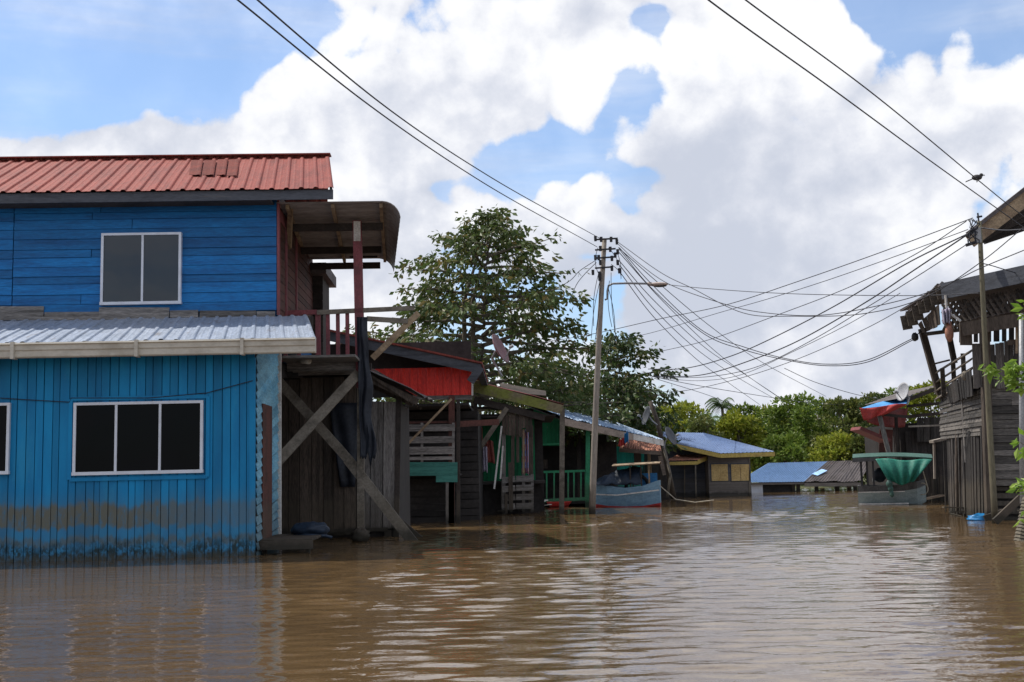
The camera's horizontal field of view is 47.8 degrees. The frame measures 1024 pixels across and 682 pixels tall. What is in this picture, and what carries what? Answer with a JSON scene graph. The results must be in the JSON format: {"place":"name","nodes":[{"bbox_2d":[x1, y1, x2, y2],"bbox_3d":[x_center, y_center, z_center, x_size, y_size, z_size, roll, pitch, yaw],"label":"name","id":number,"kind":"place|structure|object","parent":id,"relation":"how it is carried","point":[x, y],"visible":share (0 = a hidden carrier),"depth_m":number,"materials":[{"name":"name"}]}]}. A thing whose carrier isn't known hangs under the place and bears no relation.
{"place":"outdoors","nodes":[
{"label":"outdoors","id":0,"kind":"place"},
{"bbox_2d":[0,487,1023,681],"bbox_3d":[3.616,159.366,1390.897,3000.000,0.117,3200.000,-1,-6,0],"label":"water","id":1,"kind":"structure","parent":0,"point":[828,584],"depth_m":12.43,"materials":[{"name":"brown liquid"}]},
{"bbox_2d":[0,153,421,561],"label":"blue house","id":2,"kind":"structure","parent":1,"relation":"on","point":[164,325],"depth_m":23.51,"materials":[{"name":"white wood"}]},
{"bbox_2d":[0,403,10,473],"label":"window","id":3,"kind":"structure","parent":2,"relation":"in","point":[5,408],"depth_m":21.02,"materials":[{"name":"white glass"}]},
{"bbox_2d":[71,400,203,475],"bbox_3d":[-6.822,1.769,21.133,2.362,1.321,0.115,-1,-6,-2],"label":"window","id":4,"kind":"structure","parent":2,"relation":"in","point":[139,437],"depth_m":21.11,"materials":[{"name":"black glass"}]},
{"bbox_2d":[99,232,181,305],"bbox_3d":[-7.677,-1.497,23.953,1.659,1.502,0.115,-1,-6,-2],"label":"window","id":5,"kind":"structure","parent":2,"relation":"in","point":[137,268],"depth_m":23.93,"materials":[{"name":"grey glass"}]},
{"bbox_2d":[262,403,271,538],"bbox_3d":[-4.710,2.519,22.228,0.025,2.577,1.016,-1,-6,-2],"label":"side door","id":6,"kind":"structure","parent":2,"relation":"in","point":[267,410],"depth_m":22.15,"materials":[{"name":"blue wood"}]},
{"bbox_2d":[290,521,331,538],"bbox_3d":[-4.020,3.761,22.967,0.733,0.350,0.698,2,-7,-28],"label":"plastic bundle","id":7,"kind":"object","parent":2,"relation":"on","point":[322,529],"visible":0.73,"depth_m":22.77,"materials":[{"name":"blue plastic"}]},
{"bbox_2d":[357,317,376,465],"bbox_3d":[-3.142,1.082,25.000,0.434,3.240,0.204,-1,-6,0],"label":"tarpaulin","id":8,"kind":"object","parent":2,"relation":"hanging from","point":[368,443],"visible":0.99,"depth_m":24.98,"materials":[{"name":"black plastic"}]},
{"bbox_2d":[282,370,433,537],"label":"plank shed","id":9,"kind":"structure","parent":1,"relation":"on","point":[319,481],"depth_m":26.61,"materials":[{"name":"brown wood"}]},
{"bbox_2d":[350,527,369,541],"bbox_3d":[-3.248,4.183,24.756,0.431,0.395,0.378,-1,-6,0],"label":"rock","id":10,"kind":"object","parent":1,"relation":"on","point":[362,534],"visible":0.76,"depth_m":24.64,"materials":[{"name":"grey stone"}]},
{"bbox_2d":[330,329,498,523],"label":"stilt house","id":11,"kind":"structure","parent":1,"relation":"on","point":[446,467],"depth_m":33.26,"materials":[{"name":"brown wood"}]},
{"bbox_2d":[482,446,487,472],"bbox_3d":[-0.971,4.006,39.100,0.288,0.926,0.130,-1,-6,0],"label":"hanging towel","id":12,"kind":"object","parent":11,"relation":"hanging from","point":[484,460],"visible":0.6,"depth_m":39.10,"materials":[{"name":"purple fabric"}]},
{"bbox_2d":[485,440,494,463],"bbox_3d":[-0.853,3.786,39.427,0.540,0.821,0.130,-1,-6,0],"label":"hanging skirt","id":13,"kind":"object","parent":11,"relation":"hanging from","point":[490,451],"visible":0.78,"depth_m":39.41,"materials":[{"name":"red fabric"}]},
{"bbox_2d":[491,334,513,376],"bbox_3d":[-0.349,0.443,36.144,0.832,1.360,0.711,3,-8,-33],"label":"satellite dish","id":14,"kind":"object","parent":11,"relation":"attached to","point":[500,349],"visible":1,"depth_m":36.26,"materials":[{"name":"grey paint"}]},
{"bbox_2d":[335,203,638,446],"bbox_3d":[-1.491,0.798,50.099,14.004,13.602,13.862,-1,-6,0],"label":"broadleaf tree","id":15,"kind":"object","parent":1,"relation":"on","point":[463,309],"visible":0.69,"depth_m":49.43,"materials":[{"name":"green plant"}]},
{"bbox_2d":[471,381,564,514],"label":"porch house","id":16,"kind":"structure","parent":1,"relation":"on","point":[508,486],"depth_m":38.81,"materials":[{"name":"brown wood"}]},
{"bbox_2d":[522,429,528,474],"bbox_3d":[0.449,3.775,39.324,0.269,1.548,0.110,-1,-6,0],"label":"plaid curtain","id":17,"kind":"object","parent":16,"relation":"hanging from","point":[527,452],"visible":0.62,"depth_m":39.31,"materials":[{"name":"fabric"}]},
{"bbox_2d":[504,355,577,433],"bbox_3d":[1.544,4.641,59.757,6.531,7.996,6.497,-5,-8,33],"label":"broadleaf tree","id":18,"kind":"object","parent":1,"relation":"on","point":[547,386],"depth_m":59.45,"materials":[{"name":"green plant"}]},
{"bbox_2d":[547,501,571,506],"bbox_3d":[1.855,6.443,45.630,1.020,0.234,0.853,-1,-6,0],"label":"red basin","id":19,"kind":"object","parent":1,"relation":"on","point":[566,504],"visible":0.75,"depth_m":45.34,"materials":[{"name":"plastic"}]},
{"bbox_2d":[561,386,617,440],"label":"tree","id":20,"kind":"object","parent":1,"relation":"on","point":[614,439],"depth_m":65.71,"materials":[{"name":"green plant"}]},
{"bbox_2d":[525,405,663,505],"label":"green house","id":21,"kind":"structure","parent":1,"relation":"on","point":[577,474],"depth_m":48.96,"materials":[{"name":"paint"}]},
{"bbox_2d":[618,437,625,446],"bbox_3d":[4.422,4.061,46.427,0.310,0.376,0.110,-1,-6,0],"label":"rag","id":22,"kind":"object","parent":21,"relation":"hanging from","point":[621,442],"visible":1,"depth_m":46.42,"materials":[{"name":"red fabric"}]},
{"bbox_2d":[624,432,628,442],"bbox_3d":[4.587,3.873,46.347,0.192,0.476,0.110,-1,-6,0],"label":"rag","id":23,"kind":"object","parent":21,"relation":"hanging from","point":[626,437],"visible":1,"depth_m":46.34,"materials":[{"name":"blue fabric"}]},
{"bbox_2d":[550,328,689,453],"bbox_3d":[5.020,3.731,55.746,7.154,8.743,7.364,-1,-6,0],"label":"broadleaf tree","id":24,"kind":"object","parent":1,"relation":"on","point":[630,383],"visible":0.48,"depth_m":55.47,"materials":[{"name":"green plant"}]},
{"bbox_2d":[589,236,667,513],"bbox_3d":[3.810,1.273,37.852,2.912,9.574,0.348,-1,-6,0],"label":"street lamp","id":25,"kind":"object","parent":1,"relation":"in","point":[595,415],"visible":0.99,"depth_m":37.95,"materials":[{"name":"grey paint"}]},
{"bbox_2d":[237,0,596,246],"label":"overhead cable","id":26,"kind":"object","parent":25,"relation":"attached to","point":[275,30],"visible":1,"depth_m":15.88,"materials":[{"name":"black rubber"}]},
{"bbox_2d":[257,0,600,238],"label":"overhead cable","id":27,"kind":"object","parent":25,"relation":"attached to","point":[291,29],"visible":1,"depth_m":15.78,"materials":[{"name":"black rubber"}]},
{"bbox_2d":[551,261,593,290],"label":"overhead cable","id":28,"kind":"object","parent":25,"relation":"attached to","point":[574,276],"visible":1,"depth_m":40.07,"materials":[{"name":"black rubber"}]},
{"bbox_2d":[570,262,596,299],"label":"overhead cable","id":29,"kind":"object","parent":25,"relation":"attached to","point":[580,278],"visible":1,"depth_m":40.47,"materials":[{"name":"black rubber"}]},
{"bbox_2d":[620,272,759,404],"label":"overhead cable","id":30,"kind":"object","parent":25,"relation":"attached to","point":[674,338],"visible":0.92,"depth_m":46.59,"materials":[{"name":"black rubber"}]},
{"bbox_2d":[620,266,774,398],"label":"overhead cable","id":31,"kind":"object","parent":25,"relation":"attached to","point":[678,333],"visible":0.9,"depth_m":45.96,"materials":[{"name":"black rubber"}]},
{"bbox_2d":[619,261,779,397],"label":"overhead cable","id":32,"kind":"object","parent":25,"relation":"attached to","point":[676,322],"visible":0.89,"depth_m":45.85,"materials":[{"name":"black rubber"}]},
{"bbox_2d":[619,252,783,400],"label":"overhead cable","id":33,"kind":"object","parent":25,"relation":"attached to","point":[685,323],"visible":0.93,"depth_m":47.20,"materials":[{"name":"black rubber"}]},
{"bbox_2d":[618,247,824,395],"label":"overhead cable","id":34,"kind":"object","parent":25,"relation":"attached to","point":[708,324],"visible":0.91,"depth_m":47.99,"materials":[{"name":"black rubber"}]},
{"bbox_2d":[619,249,912,365],"bbox_3d":[7.339,-1.242,35.131,9.399,4.422,0.065,-6,-8,36],"label":"overhead cable","id":35,"kind":"object","parent":25,"relation":"attached to","point":[754,352],"visible":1,"depth_m":34.92,"materials":[{"name":"black rubber"}]},
{"bbox_2d":[911,331,920,340],"bbox_3d":[11.326,-0.155,32.261,0.428,0.342,0.166,3,-8,-31],"label":"cable insulator","id":36,"kind":"object","parent":35,"relation":"attached to","point":[914,336],"visible":0.98,"depth_m":32.14,"materials":[{"name":"black ceramic"}]},
{"bbox_2d":[619,247,910,364],"bbox_3d":[7.340,-1.295,35.137,9.399,4.426,0.065,-6,-8,36],"label":"overhead cable","id":37,"kind":"object","parent":36,"relation":"attached to","point":[749,348],"visible":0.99,"depth_m":35.13,"materials":[{"name":"black rubber"}]},
{"bbox_2d":[618,228,1022,316],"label":"overhead cable","id":38,"kind":"object","parent":25,"relation":"attached to","point":[836,315],"visible":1,"depth_m":29.61,"materials":[{"name":"black rubber"}]},
{"bbox_2d":[618,244,1023,315],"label":"overhead cable","id":39,"kind":"object","parent":25,"relation":"attached to","point":[834,313],"visible":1,"depth_m":29.68,"materials":[{"name":"black rubber"}]},
{"bbox_2d":[673,285,979,295],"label":"overhead cable","id":40,"kind":"object","parent":25,"relation":"attached to","point":[832,294],"visible":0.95,"depth_m":31.64,"materials":[{"name":"black rubber"}]},
{"bbox_2d":[609,388,664,445],"bbox_3d":[6.704,5.591,63.799,3.948,6.400,3.392,-1,-6,0],"label":"tree","id":41,"kind":"object","parent":1,"relation":"on","point":[655,430],"visible":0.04,"depth_m":63.34,"materials":[{"name":"green plant"}]},
{"bbox_2d":[614,388,671,429],"bbox_3d":[6.692,5.330,59.675,3.251,5.785,3.103,-1,-6,0],"label":"palm tree","id":42,"kind":"object","parent":1,"relation":"on","point":[647,405],"visible":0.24,"depth_m":59.91,"materials":[{"name":"green plant"}]},
{"bbox_2d":[617,440,669,499],"bbox_3d":[5.765,6.017,53.662,2.945,3.098,3.975,-1,-6,0],"label":"turquoise hut","id":43,"kind":"object","parent":1,"relation":"on","point":[633,451],"visible":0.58,"depth_m":52.67,"materials":[{"name":"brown wood"}]},
{"bbox_2d":[596,461,713,506],"bbox_3d":[5.369,5.496,43.939,4.483,1.830,1.567,-2,-7,10],"label":"covered boat","id":44,"kind":"object","parent":1,"relation":"on","point":[647,493],"visible":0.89,"depth_m":43.58,"materials":[{"name":"blue paint"}]},
{"bbox_2d":[648,401,676,498],"bbox_3d":[6.730,4.866,51.764,1.124,4.416,0.260,-1,-6,0],"label":"leaning pole","id":45,"kind":"object","parent":1,"relation":"on","point":[660,435],"visible":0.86,"depth_m":51.73,"materials":[{"name":"brown wood"}]},
{"bbox_2d":[637,406,657,424],"bbox_3d":[6.032,3.345,51.688,0.766,0.885,0.655,-6,-8,33],"label":"satellite dish","id":46,"kind":"object","parent":45,"relation":"attached to","point":[645,416],"visible":1,"depth_m":51.80,"materials":[{"name":"grey paint"}]},
{"bbox_2d":[663,427,678,447],"bbox_3d":[7.069,4.282,51.372,0.717,0.965,0.639,1,-7,-18],"label":"satellite dish","id":47,"kind":"object","parent":45,"relation":"attached to","point":[670,435],"visible":1,"depth_m":51.47,"materials":[{"name":"grey paint"}]},
{"bbox_2d":[662,446,671,496],"bbox_3d":[6.906,5.785,51.303,0.373,2.287,0.395,-1,-6,0],"label":"mooring stake","id":48,"kind":"object","parent":1,"relation":"in","point":[670,474],"visible":0.88,"depth_m":51.32,"materials":[{"name":"grey wood"}]},
{"bbox_2d":[687,413,725,452],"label":"tree","id":49,"kind":"object","parent":1,"relation":"on","point":[704,427],"visible":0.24,"depth_m":69.65,"materials":[{"name":"green plant"}]},
{"bbox_2d":[663,432,774,496],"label":"grey house","id":50,"kind":"structure","parent":1,"relation":"on","point":[697,468],"depth_m":56.66,"materials":[{"name":"brown"}]},
{"bbox_2d":[750,429,820,469],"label":"tree","id":51,"kind":"object","parent":1,"relation":"on","point":[787,447],"visible":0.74,"depth_m":69.21,"materials":[{"name":"green plant"}]},
{"bbox_2d":[751,460,865,492],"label":"flooded house","id":52,"kind":"structure","parent":1,"relation":"in","point":[780,477],"depth_m":63.57,"materials":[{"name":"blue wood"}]},
{"bbox_2d":[795,428,858,488],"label":"tree","id":53,"kind":"object","parent":1,"relation":"on","point":[831,446],"visible":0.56,"depth_m":67.78,"materials":[{"name":"green plant"}]},
{"bbox_2d":[839,434,866,484],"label":"tree","id":54,"kind":"object","parent":1,"relation":"on","point":[859,439],"visible":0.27,"depth_m":66.98,"materials":[{"name":"green plant"}]},
{"bbox_2d":[851,392,906,436],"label":"tree","id":55,"kind":"object","parent":1,"relation":"on","point":[881,395],"visible":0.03,"depth_m":70.13,"materials":[{"name":"green plant"}]},
{"bbox_2d":[852,452,932,504],"bbox_3d":[13.151,4.811,39.904,2.604,1.929,1.898,-3,-7,17],"label":"roofed boat","id":56,"kind":"object","parent":1,"relation":"on","point":[907,488],"visible":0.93,"depth_m":39.38,"materials":[{"name":"grey paint"}]},
{"bbox_2d":[850,386,948,501],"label":"awning house","id":57,"kind":"structure","parent":1,"relation":"on","point":[893,431],"depth_m":43.02,"materials":[{"name":"brown wood"}]},
{"bbox_2d":[894,382,909,404],"bbox_3d":[13.837,1.872,40.981,0.520,0.822,0.518,-5,-7,28],"label":"satellite dish","id":58,"kind":"object","parent":57,"relation":"attached to","point":[901,391],"visible":1,"depth_m":41.02,"materials":[{"name":"grey paint"}]},
{"bbox_2d":[942,507,963,515],"bbox_3d":[11.802,4.432,30.056,1.271,0.288,0.564,-1,-6,0],"label":"driftwood","id":59,"kind":"object","parent":1,"relation":"on","point":[954,511],"visible":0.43,"depth_m":29.95,"materials":[{"name":"brown wood"}]},
{"bbox_2d":[900,265,1023,523],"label":"dilapidated house","id":60,"kind":"structure","parent":1,"relation":"on","point":[962,400],"depth_m":28.88,"materials":[{"name":"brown wood"}]},
{"bbox_2d":[644,303,911,391],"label":"overhead cable","id":61,"kind":"object","parent":60,"relation":"attached to","point":[779,365],"visible":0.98,"depth_m":39.01,"materials":[{"name":"black rubber"}]},
{"bbox_2d":[663,293,899,380],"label":"overhead cable","id":62,"kind":"object","parent":60,"relation":"attached to","point":[786,354],"visible":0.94,"depth_m":38.80,"materials":[{"name":"black rubber"}]},
{"bbox_2d":[941,308,951,324],"bbox_3d":[11.198,-0.638,29.733,0.303,0.458,0.210,-1,-6,0],"label":"hanging cloth","id":63,"kind":"object","parent":60,"relation":"hanging from","point":[946,315],"visible":1,"depth_m":29.72,"materials":[{"name":"white fabric"}]},
{"bbox_2d":[945,321,953,341],"bbox_3d":[11.248,-0.246,29.711,0.213,0.556,0.277,-8,-9,45],"label":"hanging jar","id":64,"kind":"object","parent":63,"relation":"hanging from","point":[949,334],"visible":1,"depth_m":29.62,"materials":[{"name":"brown ceramic"}]},
{"bbox_2d":[953,441,954,483],"bbox_3d":[12.172,3.484,31.577,0.110,1.566,0.994,-1,-6,-2],"label":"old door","id":65,"kind":"structure","parent":60,"relation":"in","point":[953,441],"depth_m":31.78,"materials":[{"name":"grey wood"}]},
{"bbox_2d":[967,513,984,520],"bbox_3d":[11.323,4.276,27.848,0.771,0.275,0.466,-1,-6,0],"label":"plastic sheet","id":66,"kind":"object","parent":1,"relation":"on","point":[977,517],"visible":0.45,"depth_m":27.74,"materials":[{"name":"blue plastic"}]},
{"bbox_2d":[965,213,997,522],"bbox_3d":[10.855,0.672,26.617,0.466,7.397,0.242,-1,-6,0],"label":"utility pole","id":67,"kind":"object","parent":1,"relation":"in","point":[976,231],"visible":0.98,"depth_m":26.65,"materials":[{"name":"grey paint"}]},
{"bbox_2d":[530,218,972,344],"bbox_3d":[5.669,-1.319,35.598,0.073,0.928,20.248,2,-7,-30],"label":"overhead cable","id":68,"kind":"object","parent":67,"relation":"attached to","point":[776,288],"visible":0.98,"depth_m":32.08,"materials":[{"name":"black rubber"}]},
{"bbox_2d":[623,229,967,339],"bbox_3d":[7.625,-1.246,37.607,0.053,0.229,22.327,1,-7,-16],"label":"overhead cable","id":69,"kind":"object","parent":67,"relation":"attached to","point":[813,284],"visible":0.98,"depth_m":32.99,"materials":[{"name":"black rubber"}]},
{"bbox_2d":[652,235,965,376],"bbox_3d":[8.117,-0.312,36.991,0.110,1.923,21.092,0,-7,-13],"label":"overhead cable","id":70,"kind":"object","parent":67,"relation":"attached to","point":[829,323],"visible":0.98,"depth_m":32.63,"materials":[{"name":"black rubber"}]},
{"bbox_2d":[656,245,965,377],"bbox_3d":[8.187,-0.120,36.969,0.099,1.833,21.044,0,-7,-13],"label":"overhead cable","id":71,"kind":"object","parent":67,"relation":"attached to","point":[823,333],"visible":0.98,"depth_m":33.32,"materials":[{"name":"black rubber"}]},
{"bbox_2d":[659,221,966,351],"bbox_3d":[8.339,-1.092,37.586,0.073,0.902,21.974,0,-7,-12],"label":"overhead cable","id":72,"kind":"object","parent":67,"relation":"attached to","point":[833,293],"visible":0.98,"depth_m":32.95,"materials":[{"name":"black rubber"}]},
{"bbox_2d":[660,234,966,369],"bbox_3d":[8.042,-0.490,37.014,0.094,1.599,21.128,0,-7,-14],"label":"overhead cable","id":73,"kind":"object","parent":67,"relation":"attached to","point":[831,307],"visible":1,"depth_m":32.45,"materials":[{"name":"black rubber"}]},
{"bbox_2d":[982,263,1015,272],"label":"overhead cable","id":74,"kind":"object","parent":67,"relation":"attached to","point":[999,267],"visible":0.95,"depth_m":27.50,"materials":[{"name":"black rubber"}]},
{"bbox_2d":[981,227,1023,230],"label":"overhead cable","id":75,"kind":"object","parent":67,"relation":"attached to","point":[1001,229],"visible":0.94,"depth_m":26.34,"materials":[{"name":"black rubber"}]},
{"bbox_2d":[966,187,1023,246],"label":"roofed house","id":76,"kind":"structure","parent":1,"relation":"on","point":[996,219],"depth_m":28.95,"materials":[{"name":"brown wood"}]},
{"bbox_2d":[978,300,1023,541],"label":"roadside tree","id":77,"kind":"object","parent":1,"relation":"on","point":[1011,369],"visible":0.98,"depth_m":20.18,"materials":[{"name":"green plant"}]},
{"bbox_2d":[1019,313,1023,503],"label":"grey post","id":78,"kind":"object","parent":1,"relation":"on","point":[1021,399],"visible":0.71,"depth_m":22.44,"materials":[{"name":"paint"}]},
{"bbox_2d":[0,0,1023,440],"label":"sky","id":79,"kind":"structure","parent":0,"point":[671,130],"materials":[{"name":"white"}]},
{"bbox_2d":[654,378,751,410],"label":"overhead cable","id":80,"kind":"object","parent":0,"point":[697,391],"visible":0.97,"depth_m":57.35,"materials":[{"name":"black rubber"}]},
{"bbox_2d":[751,475,866,487],"bbox_3d":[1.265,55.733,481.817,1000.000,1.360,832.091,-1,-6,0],"label":"riverbank","id":81,"kind":"structure","parent":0,"point":[801,486],"depth_m":74.11,"materials":[{"name":"soil"}]},
{"bbox_2d":[650,400,691,444],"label":"tree","id":82,"kind":"object","parent":81,"relation":"on","point":[683,416],"visible":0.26,"depth_m":75.60,"materials":[{"name":"green plant"}]},
{"bbox_2d":[674,400,711,432],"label":"tree","id":83,"kind":"object","parent":81,"relation":"on","point":[693,411],"visible":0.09,"depth_m":81.69,"materials":[{"name":"green plant"}]},
{"bbox_2d":[684,420,715,432],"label":"palm tree","id":84,"kind":"object","parent":81,"relation":"on","point":[687,430],"visible":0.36,"depth_m":70.57,"materials":[{"name":"green plant"}]},
{"bbox_2d":[701,411,726,430],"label":"palm tree","id":85,"kind":"object","parent":81,"relation":"on","point":[714,417],"visible":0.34,"depth_m":72.73,"materials":[{"name":"green plant"}]},
{"bbox_2d":[704,397,736,434],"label":"palm tree","id":86,"kind":"object","parent":81,"relation":"on","point":[723,406],"visible":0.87,"depth_m":73.83,"materials":[{"name":"green plant"}]},
{"bbox_2d":[709,407,767,470],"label":"tree","id":87,"kind":"object","parent":81,"relation":"on","point":[737,423],"visible":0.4,"depth_m":71.34,"materials":[{"name":"green plant"}]},
{"bbox_2d":[717,401,776,471],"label":"tree","id":88,"kind":"object","parent":81,"relation":"on","point":[768,429],"visible":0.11,"depth_m":77.30,"materials":[{"name":"green plant"}]},
{"bbox_2d":[751,403,787,472],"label":"tree","id":89,"kind":"object","parent":81,"relation":"on","point":[763,407],"visible":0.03,"depth_m":83.43,"materials":[{"name":"green plant"}]},
{"bbox_2d":[762,390,819,460],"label":"tree","id":90,"kind":"object","parent":81,"relation":"on","point":[781,412],"visible":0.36,"depth_m":79.34,"materials":[{"name":"green plant"}]},
{"bbox_2d":[788,396,843,458],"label":"tree","id":91,"kind":"object","parent":81,"relation":"on","point":[807,423],"visible":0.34,"depth_m":75.27,"materials":[{"name":"green plant"}]},
{"bbox_2d":[806,395,873,487],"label":"tree","id":92,"kind":"object","parent":81,"relation":"on","point":[854,417],"visible":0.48,"depth_m":71.60,"materials":[{"name":"green plant"}]},
{"bbox_2d":[661,378,835,404],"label":"overhead cable","id":93,"kind":"object","parent":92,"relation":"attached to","point":[741,392],"visible":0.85,"depth_m":56.91,"materials":[{"name":"black rubber"}]},
{"bbox_2d":[851,391,882,426],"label":"tree","id":94,"kind":"object","parent":81,"relation":"on","point":[871,394],"visible":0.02,"depth_m":81.98,"materials":[{"name":"green plant"}]},
{"bbox_2d":[882,386,922,422],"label":"tree","id":95,"kind":"object","parent":81,"relation":"on","point":[889,391],"visible":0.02,"depth_m":85.26,"materials":[{"name":"green plant"}]},
{"bbox_2d":[901,380,948,422],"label":"tree","id":96,"kind":"object","parent":81,"relation":"on","point":[930,397],"visible":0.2,"depth_m":83.46,"materials":[{"name":"green plant"}]},
{"bbox_2d":[784,368,878,399],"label":"overhead cable","id":97,"kind":"object","parent":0,"point":[828,386],"visible":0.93,"depth_m":53.86,"materials":[{"name":"black rubber"}]},
{"bbox_2d":[708,0,1023,227],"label":"overhead cable","id":98,"kind":"object","parent":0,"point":[737,21],"visible":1,"depth_m":15.27,"materials":[{"name":"black rubber"}]},
{"bbox_2d":[745,0,1023,216],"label":"overhead cable","id":99,"kind":"object","parent":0,"point":[762,12],"visible":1,"depth_m":14.84,"materials":[{"name":"black rubber"}]},
{"bbox_2d":[966,173,984,181],"bbox_3d":[8.803,-3.103,21.953,0.364,0.171,0.170,-1,-6,0],"label":"bird","id":100,"kind":"object","parent":99,"relation":"on","point":[979,176],"visible":0.92,"depth_m":21.93}
]}

